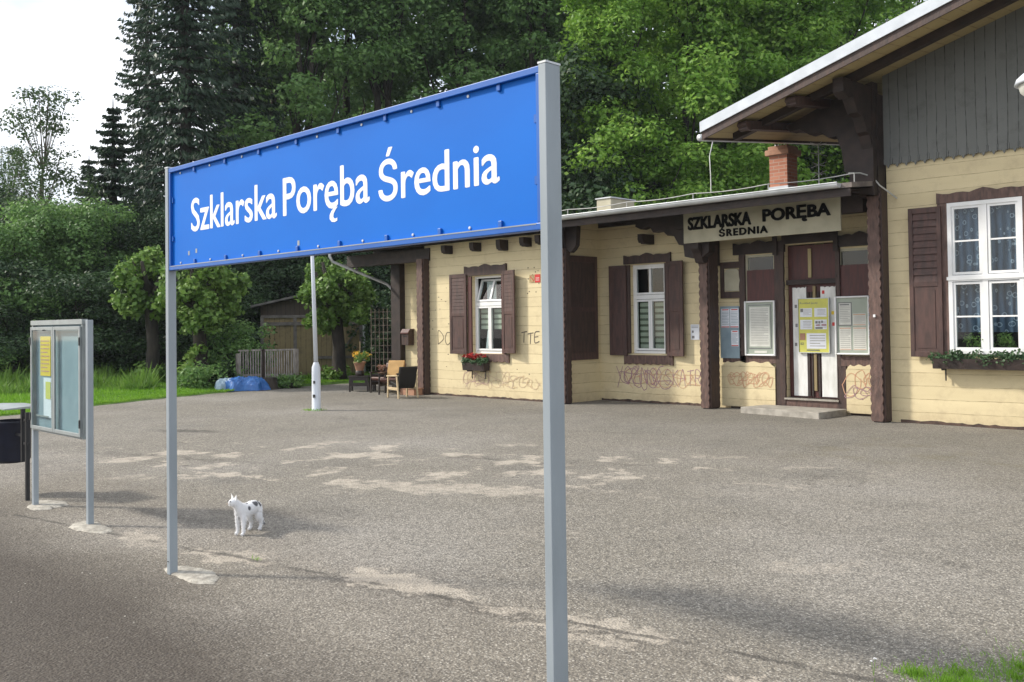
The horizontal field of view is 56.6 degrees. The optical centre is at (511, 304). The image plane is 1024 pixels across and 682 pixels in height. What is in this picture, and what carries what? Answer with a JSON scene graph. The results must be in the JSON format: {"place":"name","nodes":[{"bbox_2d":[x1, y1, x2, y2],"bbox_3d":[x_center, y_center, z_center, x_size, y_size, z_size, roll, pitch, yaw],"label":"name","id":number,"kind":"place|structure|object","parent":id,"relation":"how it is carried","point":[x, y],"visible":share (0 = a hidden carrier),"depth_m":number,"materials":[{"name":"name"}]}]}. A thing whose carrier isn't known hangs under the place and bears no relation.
{"place":"outdoors","nodes":[
{"label":"outdoors","id":0,"kind":"place"},
{"bbox_2d":[0,351,391,415],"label":"lawn","id":1,"kind":"structure","parent":0,"point":[336,382],"depth_m":27.80,"materials":[{"name":"plant"}]},
{"bbox_2d":[0,326,28,365],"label":"garden bush","id":2,"kind":"object","parent":1,"relation":"on","point":[9,356],"visible":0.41,"depth_m":31.07,"materials":[{"name":"green plant"}]},
{"bbox_2d":[0,273,35,369],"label":"garden bush","id":3,"kind":"object","parent":1,"relation":"on","point":[1,319],"visible":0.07,"depth_m":33.36,"materials":[{"name":"green plant"}]},
{"bbox_2d":[0,175,36,247],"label":"broadleaf tree","id":4,"kind":"object","parent":1,"relation":"on","point":[2,190],"visible":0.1,"depth_m":46.01,"materials":[{"name":"green plant"}]},
{"bbox_2d":[0,144,39,199],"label":"birch tree","id":5,"kind":"object","parent":1,"relation":"on","point":[1,164],"visible":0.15,"depth_m":51.03,"materials":[{"name":"green plant"}]},
{"bbox_2d":[0,193,97,373],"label":"broadleaf tree","id":6,"kind":"object","parent":1,"relation":"on","point":[34,231],"visible":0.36,"depth_m":34.79,"materials":[{"name":"green plant"}]},
{"bbox_2d":[0,253,105,372],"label":"garden bush","id":7,"kind":"object","parent":1,"relation":"on","point":[36,270],"visible":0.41,"depth_m":32.88,"materials":[{"name":"green plant"}]},
{"bbox_2d":[0,288,114,372],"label":"garden bush","id":8,"kind":"object","parent":1,"relation":"on","point":[29,305],"visible":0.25,"depth_m":32.64,"materials":[{"name":"green plant"}]},
{"bbox_2d":[0,85,118,230],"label":"birch tree","id":9,"kind":"object","parent":1,"relation":"on","point":[43,162],"visible":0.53,"depth_m":39.15,"materials":[{"name":"green plant"}]},
{"bbox_2d":[0,197,129,361],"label":"broadleaf tree","id":10,"kind":"object","parent":1,"relation":"on","point":[62,243],"visible":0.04,"depth_m":36.12,"materials":[{"name":"green plant"}]},
{"bbox_2d":[0,269,162,372],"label":"garden bush","id":11,"kind":"object","parent":1,"relation":"on","point":[82,287],"visible":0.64,"depth_m":32.16,"materials":[{"name":"green plant"}]},
{"bbox_2d":[0,361,162,396],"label":"tall weeds","id":12,"kind":"object","parent":1,"relation":"on","point":[21,380],"visible":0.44,"depth_m":29.02,"materials":[{"name":"plant"}]},
{"bbox_2d":[63,159,101,216],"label":"spruce tree","id":13,"kind":"object","parent":1,"relation":"on","point":[88,166],"visible":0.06,"depth_m":47.44,"materials":[{"name":"green plant"}]},
{"bbox_2d":[17,257,164,370],"bbox_3d":[-15.426,0.490,36.246,6.980,4.554,6.923,0,-1,-29],"label":"garden bush","id":14,"kind":"object","parent":1,"relation":"on","point":[102,268],"visible":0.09,"depth_m":35.16,"materials":[{"name":"green plant"}]},
{"bbox_2d":[18,197,165,372],"bbox_3d":[-15.748,-0.662,36.987,7.543,6.846,6.656,0,-1,-34],"label":"broadleaf tree","id":15,"kind":"object","parent":1,"relation":"on","point":[84,226],"visible":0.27,"depth_m":35.66,"materials":[{"name":"green plant"}]},
{"bbox_2d":[80,100,141,244],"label":"spruce tree","id":16,"kind":"object","parent":1,"relation":"on","point":[114,154],"visible":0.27,"depth_m":42.31,"materials":[{"name":"green plant"}]},
{"bbox_2d":[81,196,164,354],"bbox_3d":[-15.665,-0.961,39.006,8.030,7.288,7.085,-1,-1,10],"label":"broadleaf tree","id":17,"kind":"object","parent":1,"relation":"on","point":[142,215],"visible":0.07,"depth_m":37.94,"materials":[{"name":"green plant"}]},
{"bbox_2d":[96,298,165,374],"bbox_3d":[-14.395,1.106,35.585,5.234,3.443,5.278,-1,-1,-6],"label":"garden bush","id":18,"kind":"object","parent":1,"relation":"on","point":[134,351],"visible":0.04,"depth_m":34.27,"materials":[{"name":"green plant"}]},
{"bbox_2d":[109,0,175,250],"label":"spruce tree","id":19,"kind":"object","parent":1,"relation":"on","point":[141,139],"visible":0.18,"depth_m":45.70,"materials":[{"name":"green plant"}]},
{"bbox_2d":[108,244,184,382],"bbox_3d":[-12.040,0.374,31.370,2.631,4.706,2.453,0,-2,-45],"label":"pollarded lime","id":20,"kind":"object","parent":1,"relation":"on","point":[137,280],"visible":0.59,"depth_m":31.12,"materials":[{"name":"green plant"}]},
{"bbox_2d":[93,277,241,368],"bbox_3d":[-12.935,0.809,35.340,6.129,3.998,6.079,-1,-1,-7],"label":"garden bush","id":21,"kind":"object","parent":1,"relation":"on","point":[182,343],"visible":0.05,"depth_m":33.91,"materials":[{"name":"green plant"}]},
{"bbox_2d":[97,0,275,368],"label":"spruce tree","id":22,"kind":"object","parent":1,"relation":"on","point":[185,37],"visible":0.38,"depth_m":40.38,"materials":[{"name":"green plant"}]},
{"bbox_2d":[99,267,277,373],"bbox_3d":[-11.447,0.489,34.524,6.980,4.554,6.923,0,-1,-18],"label":"garden bush","id":23,"kind":"object","parent":1,"relation":"on","point":[185,347],"visible":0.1,"depth_m":32.88,"materials":[{"name":"green plant"}]},
{"bbox_2d":[114,205,277,363],"bbox_3d":[-12.759,-0.522,37.880,7.543,6.846,6.656,-1,-1,26],"label":"broadleaf tree","id":24,"kind":"object","parent":1,"relation":"on","point":[156,227],"visible":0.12,"depth_m":37.05,"materials":[{"name":"green plant"}]},
{"bbox_2d":[151,265,251,386],"bbox_3d":[-9.992,0.486,30.090,3.470,4.591,2.593,2,-3,-66],"label":"pollarded lime","id":25,"kind":"object","parent":1,"relation":"on","point":[199,317],"visible":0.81,"depth_m":29.71,"materials":[{"name":"green plant"}]},
{"bbox_2d":[177,361,227,388],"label":"shrub","id":26,"kind":"object","parent":1,"relation":"on","point":[200,380],"visible":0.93,"depth_m":28.91,"materials":[{"name":"green plant"}]},
{"bbox_2d":[179,293,264,361],"bbox_3d":[-11.595,1.118,37.594,5.234,3.443,5.278,0,-1,-26],"label":"garden bush","id":27,"kind":"object","parent":1,"relation":"on","point":[255,302],"visible":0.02,"depth_m":37.52,"materials":[{"name":"green plant"}]},
{"bbox_2d":[159,0,292,196],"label":"spruce tree","id":28,"kind":"object","parent":1,"relation":"on","point":[240,36],"visible":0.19,"depth_m":45.04,"materials":[{"name":"green plant"}]},
{"bbox_2d":[208,356,249,380],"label":"shrub","id":29,"kind":"object","parent":1,"relation":"on","point":[230,374],"visible":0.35,"depth_m":30.01,"materials":[{"name":"green plant"}]},
{"bbox_2d":[203,318,278,377],"bbox_3d":[-9.003,1.607,30.954,2.520,2.390,2.503,0,-2,-45],"label":"shrub","id":30,"kind":"object","parent":1,"relation":"on","point":[244,332],"visible":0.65,"depth_m":30.80,"materials":[{"name":"green plant"}]},
{"bbox_2d":[214,376,270,391],"bbox_3d":[-8.234,2.391,29.037,1.674,0.441,1.143,0,-1,-16],"label":"tarpaulin heap","id":31,"kind":"object","parent":1,"relation":"on","point":[250,383],"visible":0.97,"depth_m":28.65,"materials":[{"name":"plastic"}]},
{"bbox_2d":[233,262,296,317],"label":"broadleaf tree","id":32,"kind":"object","parent":1,"relation":"on","point":[260,291],"visible":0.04,"depth_m":40.57,"materials":[{"name":"green plant"}]},
{"bbox_2d":[190,0,353,153],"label":"broadleaf tree","id":33,"kind":"object","parent":1,"relation":"on","point":[323,121],"visible":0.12,"depth_m":45.45,"materials":[{"name":"green plant"}]},
{"bbox_2d":[223,255,326,368],"bbox_3d":[-10.730,-0.461,40.356,7.085,6.626,8.030,-1,-1,26],"label":"forest bush","id":34,"kind":"object","parent":1,"relation":"on","point":[270,275],"visible":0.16,"depth_m":39.49,"materials":[{"name":"green plant"}]},
{"bbox_2d":[270,372,305,388],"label":"shrub","id":35,"kind":"object","parent":1,"relation":"on","point":[293,380],"visible":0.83,"depth_m":29.69,"materials":[{"name":"green plant"}]},
{"bbox_2d":[207,0,376,283],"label":"broadleaf tree","id":36,"kind":"object","parent":1,"relation":"on","point":[311,11],"visible":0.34,"depth_m":43.75,"materials":[{"name":"green plant"}]},
{"bbox_2d":[250,295,371,375],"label":"wooden shed","id":37,"kind":"structure","parent":1,"relation":"on","point":[285,316],"depth_m":35.26,"materials":[{"name":"wood"}]},
{"bbox_2d":[293,256,378,379],"bbox_3d":[-5.987,0.501,32.594,3.128,4.461,2.841,0,-2,-45],"label":"pollarded lime","id":38,"kind":"object","parent":1,"relation":"on","point":[343,299],"visible":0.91,"depth_m":32.25,"materials":[{"name":"green plant"}]},
{"bbox_2d":[305,39,371,123],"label":"broadleaf tree","id":39,"kind":"object","parent":1,"relation":"on","point":[352,105],"visible":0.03,"depth_m":66.28,"materials":[{"name":"green plant"}]},
{"bbox_2d":[256,4,451,142],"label":"broadleaf tree","id":40,"kind":"object","parent":1,"relation":"on","point":[347,101],"visible":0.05,"depth_m":49.61,"materials":[{"name":"green plant"}]},
{"bbox_2d":[345,288,391,371],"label":"shrub","id":41,"kind":"object","parent":1,"relation":"on","point":[383,304],"visible":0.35,"depth_m":35.54,"materials":[{"name":"green plant"}]},
{"bbox_2d":[365,324,390,370],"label":"shrub","id":42,"kind":"object","parent":1,"relation":"on","point":[377,363],"visible":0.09,"depth_m":37.15,"materials":[{"name":"green plant"}]},
{"bbox_2d":[322,0,444,350],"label":"broadleaf tree","id":43,"kind":"object","parent":1,"relation":"on","point":[377,20],"visible":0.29,"depth_m":45.62,"materials":[{"name":"green plant"}]},
{"bbox_2d":[321,0,499,116],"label":"broadleaf tree","id":44,"kind":"object","parent":1,"relation":"on","point":[401,89],"visible":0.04,"depth_m":52.27,"materials":[{"name":"green plant"}]},
{"bbox_2d":[392,0,519,92],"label":"broadleaf tree","id":45,"kind":"object","parent":1,"relation":"on","point":[456,14],"visible":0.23,"depth_m":47.48,"materials":[{"name":"green plant"}]},
{"bbox_2d":[411,0,569,93],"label":"broadleaf tree","id":46,"kind":"object","parent":1,"relation":"on","point":[490,26],"visible":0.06,"depth_m":50.62,"materials":[{"name":"green plant"}]},
{"bbox_2d":[473,32,677,214],"bbox_3d":[1.817,-4.539,40.453,12.882,13.251,14.600,-1,-1,-1],"label":"broadleaf tree","id":47,"kind":"object","parent":1,"relation":"on","point":[593,189],"visible":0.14,"depth_m":37.12,"materials":[{"name":"green plant"}]},
{"bbox_2d":[561,155,654,201],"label":"forest bush","id":48,"kind":"object","parent":1,"relation":"on","point":[564,190],"visible":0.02,"depth_m":39.65,"materials":[{"name":"green plant"}]},
{"bbox_2d":[554,0,765,213],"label":"maple tree","id":49,"kind":"object","parent":1,"relation":"on","point":[604,20],"visible":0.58,"depth_m":37.26,"materials":[{"name":"green plant"}]},
{"bbox_2d":[568,3,778,154],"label":"maple tree","id":50,"kind":"object","parent":1,"relation":"on","point":[669,110],"visible":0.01,"depth_m":42.96,"materials":[{"name":"green plant"}]},
{"bbox_2d":[0,0,925,207],"label":"sky","id":51,"kind":"structure","parent":0,"point":[70,44],"materials":[{"name":"white"}]},
{"bbox_2d":[0,383,1023,681],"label":"asphalt yard","id":52,"kind":"structure","parent":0,"point":[770,541],"depth_m":8.15,"materials":[{"name":"asphalt"}]},
{"bbox_2d":[0,403,30,500],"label":"litter bin","id":53,"kind":"object","parent":52,"relation":"on","point":[15,440],"visible":0.93,"depth_m":10.90,"materials":[{"name":"black metal"}]},
{"bbox_2d":[27,500,68,510],"bbox_3d":[-5.077,2.175,10.350,0.424,0.018,0.636,0,-2,-45],"label":"concrete footing","id":54,"kind":"object","parent":52,"relation":"on","point":[46,504],"visible":0.93,"depth_m":10.26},
{"bbox_2d":[29,319,93,523],"bbox_3d":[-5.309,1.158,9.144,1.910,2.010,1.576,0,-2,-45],"label":"display case","id":55,"kind":"object","parent":52,"relation":"on","point":[61,377],"visible":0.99,"depth_m":9.74,"materials":[{"name":"grey paint"}]},
{"bbox_2d":[29,327,52,431],"bbox_3d":[-4.981,0.783,10.060,0.031,1.090,0.675,0,-2,-45],"label":"door","id":56,"kind":"structure","parent":55,"relation":"in","point":[31,414],"depth_m":10.25,"materials":[{"name":"grey metal"}]},
{"bbox_2d":[53,326,81,437],"bbox_3d":[-4.478,0.765,9.555,0.031,1.090,0.736,0,-2,-45],"label":"door","id":57,"kind":"structure","parent":55,"relation":"in","point":[79,328],"depth_m":9.39,"materials":[{"name":"grey metal"}]},
{"bbox_2d":[68,521,113,533],"bbox_3d":[-4.048,2.135,9.118,0.292,0.018,0.709,0,-2,-45],"label":"concrete footing","id":58,"kind":"object","parent":52,"relation":"on","point":[95,527],"visible":0.95,"depth_m":9.06,"materials":[{"name":"concrete"}]},
{"bbox_2d":[164,566,219,583],"bbox_3d":[-2.452,2.077,7.338,0.268,0.018,0.736,0,-2,-45],"label":"concrete footing","id":59,"kind":"object","parent":52,"relation":"on","point":[193,575],"visible":0.91,"depth_m":7.26,"materials":[{"name":"concrete"}]},
{"bbox_2d":[227,494,264,535],"bbox_3d":[-2.456,1.931,8.838,0.170,0.399,0.509,-1,-1,17],"label":"white cat","id":60,"kind":"object","parent":52,"relation":"on","point":[248,511],"visible":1,"depth_m":8.72},
{"bbox_2d":[236,349,298,386],"bbox_3d":[-7.757,2.026,30.136,1.964,1.225,0.210,-1,-1,-5],"label":"picket fence","id":61,"kind":"object","parent":52,"relation":"on","point":[262,374],"visible":0.76,"depth_m":30.11,"materials":[{"name":"grey wood"}]},
{"bbox_2d":[263,377,278,389],"bbox_3d":[-7.493,2.439,29.411,0.585,0.360,0.600,0,-2,-45],"label":"tree stump","id":62,"kind":"object","parent":52,"relation":"on","point":[272,382],"visible":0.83,"depth_m":29.23,"materials":[{"name":"brown wood"}]},
{"bbox_2d":[311,256,320,410],"bbox_3d":[-4.503,-0.083,21.747,0.230,5.001,0.250,0,-2,-45],"label":"lamp pole","id":63,"kind":"object","parent":52,"relation":"on","point":[316,388],"visible":0.82,"depth_m":21.67,"materials":[{"name":"white metal"}]},
{"bbox_2d":[348,375,369,391],"bbox_3d":[-4.473,2.319,27.934,0.620,0.460,0.500,-1,-1,0],"label":"table","id":64,"kind":"object","parent":52,"relation":"on","point":[365,378],"visible":0.85,"depth_m":27.72,"materials":[{"name":"brown wood"}]},
{"bbox_2d":[352,350,371,375],"bbox_3d":[-4.479,1.589,27.948,0.616,1.000,0.593,0,-2,-45],"label":"flower pot","id":65,"kind":"object","parent":64,"relation":"on","point":[359,363],"visible":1,"depth_m":27.82,"materials":[{"name":"brown ceramic"}]},
{"bbox_2d":[164,60,567,681],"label":"station sign","id":66,"kind":"object","parent":52,"relation":"on","point":[476,160],"visible":1,"depth_m":5.31,"materials":[{"name":"metal"}]},
{"bbox_2d":[371,309,390,373],"bbox_3d":[-4.067,1.329,29.648,0.830,2.400,0.024,-1,-1,30],"label":"wooden trellis","id":67,"kind":"object","parent":52,"relation":"on","point":[383,345],"visible":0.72,"depth_m":29.69,"materials":[{"name":"brown wood"}]},
{"bbox_2d":[372,374,395,391],"bbox_3d":[-3.731,2.290,27.968,0.750,0.500,0.500,-1,-1,0],"label":"table","id":68,"kind":"object","parent":52,"relation":"on","point":[374,386],"visible":0.37,"depth_m":27.75,"materials":[{"name":"brown wood"}]},
{"bbox_2d":[369,363,399,392],"bbox_3d":[-3.639,2.109,27.441,0.625,0.842,0.745,-2,-1,35],"label":"armchair","id":69,"kind":"object","parent":52,"relation":"on","point":[376,379],"visible":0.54,"depth_m":27.32,"materials":[{"name":"brown wood"}]},
{"bbox_2d":[378,360,405,394],"bbox_3d":[-3.335,2.045,26.704,0.625,0.931,0.745,-1,-1,17],"label":"armchair","id":70,"kind":"object","parent":52,"relation":"on","point":[393,366],"visible":0.55,"depth_m":26.84,"materials":[{"name":"fabric"}]},
{"bbox_2d":[386,366,418,398],"bbox_3d":[-2.889,2.052,25.199,0.625,0.842,0.745,0,-1,-33],"label":"armchair","id":71,"kind":"object","parent":52,"relation":"on","point":[406,377],"visible":1,"depth_m":24.99,"materials":[{"name":"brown wood"}]},
{"bbox_2d":[400,388,423,395],"bbox_3d":[-2.743,2.396,26.266,0.440,0.190,0.640,0,-2,-45],"label":"red crate","id":72,"kind":"object","parent":52,"relation":"on","point":[410,391],"visible":0.54,"depth_m":26.07,"materials":[{"name":"plastic"}]},
{"bbox_2d":[328,0,1023,429],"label":"station building","id":73,"kind":"structure","parent":52,"relation":"on","point":[916,114],"depth_m":18.60,"materials":[{"name":"yellow wood"}]},
{"bbox_2d":[400,329,413,344],"bbox_3d":[-3.180,0.986,28.864,0.250,0.490,0.370,0,-2,-45],"label":"letter box","id":74,"kind":"object","parent":73,"relation":"attached to","point":[407,336],"visible":1,"depth_m":28.77,"materials":[{"name":"brown paint"}]},
{"bbox_2d":[461,352,489,378],"bbox_3d":[-0.962,1.588,24.692,0.364,0.691,1.057,0,-2,-45],"label":"flower box","id":75,"kind":"object","parent":73,"relation":"attached to","point":[472,362],"visible":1,"depth_m":24.58,"materials":[{"name":"black metal"}]},
{"bbox_2d":[475,275,501,353],"bbox_3d":[-0.483,0.260,24.821,0.280,2.020,1.140,0,-2,-45],"label":"window","id":76,"kind":"structure","parent":73,"relation":"in","point":[486,306],"depth_m":24.94,"materials":[{"name":"white paint"}]},
{"bbox_2d":[529,274,539,282],"bbox_3d":[0.559,-0.643,23.454,0.013,0.200,0.370,0,-2,-45],"label":"no smoking sign","id":77,"kind":"object","parent":73,"relation":"attached to","point":[534,278],"visible":1,"depth_m":23.46,"materials":[{"name":"paper"}]},
{"bbox_2d":[633,263,665,353],"bbox_3d":[3.342,0.100,22.712,0.124,2.130,1.030,0,-2,-45],"label":"window","id":78,"kind":"structure","parent":73,"relation":"in","point":[647,305],"depth_m":22.70,"materials":[{"name":"white paint"}]},
{"bbox_2d":[691,324,699,339],"bbox_3d":[4.173,0.627,21.659,0.011,0.350,0.230,0,-2,-45],"label":"notice sheet","id":79,"kind":"object","parent":73,"relation":"attached to","point":[695,334],"visible":1,"depth_m":21.65,"materials":[{"name":"white paper"}]},
{"bbox_2d":[720,306,740,357],"bbox_3d":[4.801,0.609,20.923,0.042,1.140,0.480,0,-2,-45],"label":"notice board","id":80,"kind":"object","parent":73,"relation":"attached to","point":[730,330],"visible":1,"depth_m":20.90,"materials":[{"name":"blue paper"}]},
{"bbox_2d":[744,300,775,355],"bbox_3d":[5.319,0.511,20.391,0.060,1.180,0.730,0,-2,-45],"label":"notice case","id":81,"kind":"object","parent":73,"relation":"attached to","point":[760,327],"visible":1,"depth_m":20.38,"materials":[{"name":"white paint"}]},
{"bbox_2d":[745,254,774,300],"bbox_3d":[5.375,-0.058,20.487,0.075,2.040,0.720,0,-2,-45],"label":"window","id":82,"kind":"structure","parent":73,"relation":"in","point":[759,283],"depth_m":20.48,"materials":[{"name":"brown wood"}]},
{"bbox_2d":[683,197,841,243],"bbox_3d":[5.030,-1.720,19.501,0.055,0.690,3.610,0,-2,-45],"label":"name board","id":83,"kind":"object","parent":73,"relation":"attached to","point":[808,216],"visible":1,"depth_m":19.35,"materials":[{"name":"wood"}]},
{"bbox_2d":[784,243,838,408],"bbox_3d":[6.217,0.474,19.669,0.250,3.440,1.200,0,-2,-45],"label":"door","id":84,"kind":"structure","parent":73,"relation":"in","point":[811,268],"depth_m":19.73,"materials":[{"name":"wood"}]},
{"bbox_2d":[797,297,830,352],"bbox_3d":[6.247,0.433,19.672,0.036,1.140,0.700,0,-2,-45],"label":"poster","id":85,"kind":"object","parent":84,"relation":"attached to","point":[813,325],"depth_m":19.66,"materials":[{"name":"yellow paper"}]},
{"bbox_2d":[811,141,826,183],"bbox_3d":[6.537,-2.926,20.246,0.343,1.093,0.341,0,-2,-45],"label":"roof aerial","id":86,"kind":"object","parent":73,"relation":"on","point":[818,164],"visible":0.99,"depth_m":20.24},
{"bbox_2d":[834,295,870,354],"bbox_3d":[6.768,0.415,18.893,0.060,1.170,0.720,0,-2,-45],"label":"notice case","id":87,"kind":"object","parent":73,"relation":"attached to","point":[852,324],"visible":0.98,"depth_m":18.90,"materials":[{"name":"white paint"}]},
{"bbox_2d":[840,247,868,295],"bbox_3d":[6.864,-0.109,18.992,0.075,2.040,0.660,0,-2,-45],"label":"window","id":88,"kind":"structure","parent":73,"relation":"in","point":[854,279],"depth_m":18.98,"materials":[{"name":"brown wood"}]},
{"bbox_2d":[926,348,1023,380],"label":"flower box","id":89,"kind":"object","parent":73,"relation":"attached to","point":[988,361],"visible":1,"depth_m":16.36,"materials":[{"name":"metal"}]},
{"bbox_2d":[946,196,1023,354],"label":"window","id":90,"kind":"structure","parent":73,"relation":"in","point":[985,278],"depth_m":16.53,"materials":[{"name":"white paint"}]},
{"bbox_2d":[1014,73,1023,95],"bbox_3d":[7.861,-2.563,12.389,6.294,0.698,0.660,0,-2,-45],"label":"yard lamp","id":91,"kind":"object","parent":73,"relation":"attached to","point":[1019,83],"visible":1,"depth_m":10.42,"materials":[{"name":"metal"}]},
{"bbox_2d":[741,405,846,418],"bbox_3d":[5.642,2.197,19.306,1.018,0.175,1.937,0,-2,-45],"label":"concrete step","id":92,"kind":"object","parent":52,"relation":"on","point":[801,412],"visible":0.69,"depth_m":18.98,"materials":[{"name":"concrete"}]},
{"bbox_2d":[10,486,1015,681],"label":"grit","id":93,"kind":"object","parent":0,"point":[699,608],"visible":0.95,"depth_m":5.88,"materials":[{"name":"gravel"}]},
{"bbox_2d":[874,632,1023,681],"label":"verge grass","id":94,"kind":"structure","parent":0,"point":[1014,675],"depth_m":5.06,"materials":[{"name":"plant"}]},
{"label":"wooded hillside","id":95,"kind":"structure","parent":0,"visible":0},
{"bbox_2d":[255,252,390,347],"bbox_3d":[-8.523,-1.602,43.173,10.707,8.834,9.447,-1,-1,15],"label":"forest bush","id":96,"kind":"object","parent":95,"relation":"on","point":[386,274],"visible":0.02,"depth_m":39.84,"materials":[{"name":"green plant"}]},
{"bbox_2d":[351,251,390,338],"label":"forest bush","id":97,"kind":"object","parent":95,"relation":"on","point":[381,267],"visible":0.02,"depth_m":40.63,"materials":[{"name":"green plant"}]},
{"bbox_2d":[460,0,584,196],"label":"broadleaf tree","id":98,"kind":"object","parent":95,"relation":"on","point":[536,13],"visible":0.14,"depth_m":46.37,"materials":[{"name":"green plant"}]},
{"bbox_2d":[485,9,651,74],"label":"broadleaf tree","id":99,"kind":"object","parent":95,"relation":"on","point":[505,29],"visible":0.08,"depth_m":49.20,"materials":[{"name":"green plant"}]},
{"bbox_2d":[564,0,793,200],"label":"maple tree","id":100,"kind":"object","parent":95,"relation":"on","point":[704,20],"visible":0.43,"depth_m":38.04,"materials":[{"name":"green plant"}]},
{"bbox_2d":[635,7,840,188],"bbox_3d":[9.974,-9.269,43.165,9.400,19.922,10.537,0,-1,-17],"label":"maple tree","id":101,"kind":"object","parent":95,"relation":"on","point":[742,58],"visible":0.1,"depth_m":39.85,"materials":[{"name":"green plant"}]},
{"bbox_2d":[678,0,858,244],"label":"maple tree","id":102,"kind":"object","parent":95,"relation":"on","point":[789,32],"visible":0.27,"depth_m":39.68,"materials":[{"name":"green plant"}]},
{"bbox_2d":[763,144,849,244],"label":"forest bush","id":103,"kind":"object","parent":95,"relation":"on","point":[811,147],"visible":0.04,"depth_m":40.63,"materials":[{"name":"green plant"}]},
{"bbox_2d":[744,0,911,182],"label":"maple tree","id":104,"kind":"object","parent":95,"relation":"on","point":[838,156],"visible":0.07,"depth_m":41.29,"materials":[{"name":"green plant"}]},
{"bbox_2d":[799,0,924,59],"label":"maple tree","id":105,"kind":"object","parent":95,"relation":"on","point":[893,4],"visible":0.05,"depth_m":43.73,"materials":[{"name":"green plant"}]},
{"bbox_2d":[859,0,914,34],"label":"broadleaf tree","id":106,"kind":"object","parent":95,"relation":"on","point":[886,18],"visible":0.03,"depth_m":70.31,"materials":[{"name":"green plant"}]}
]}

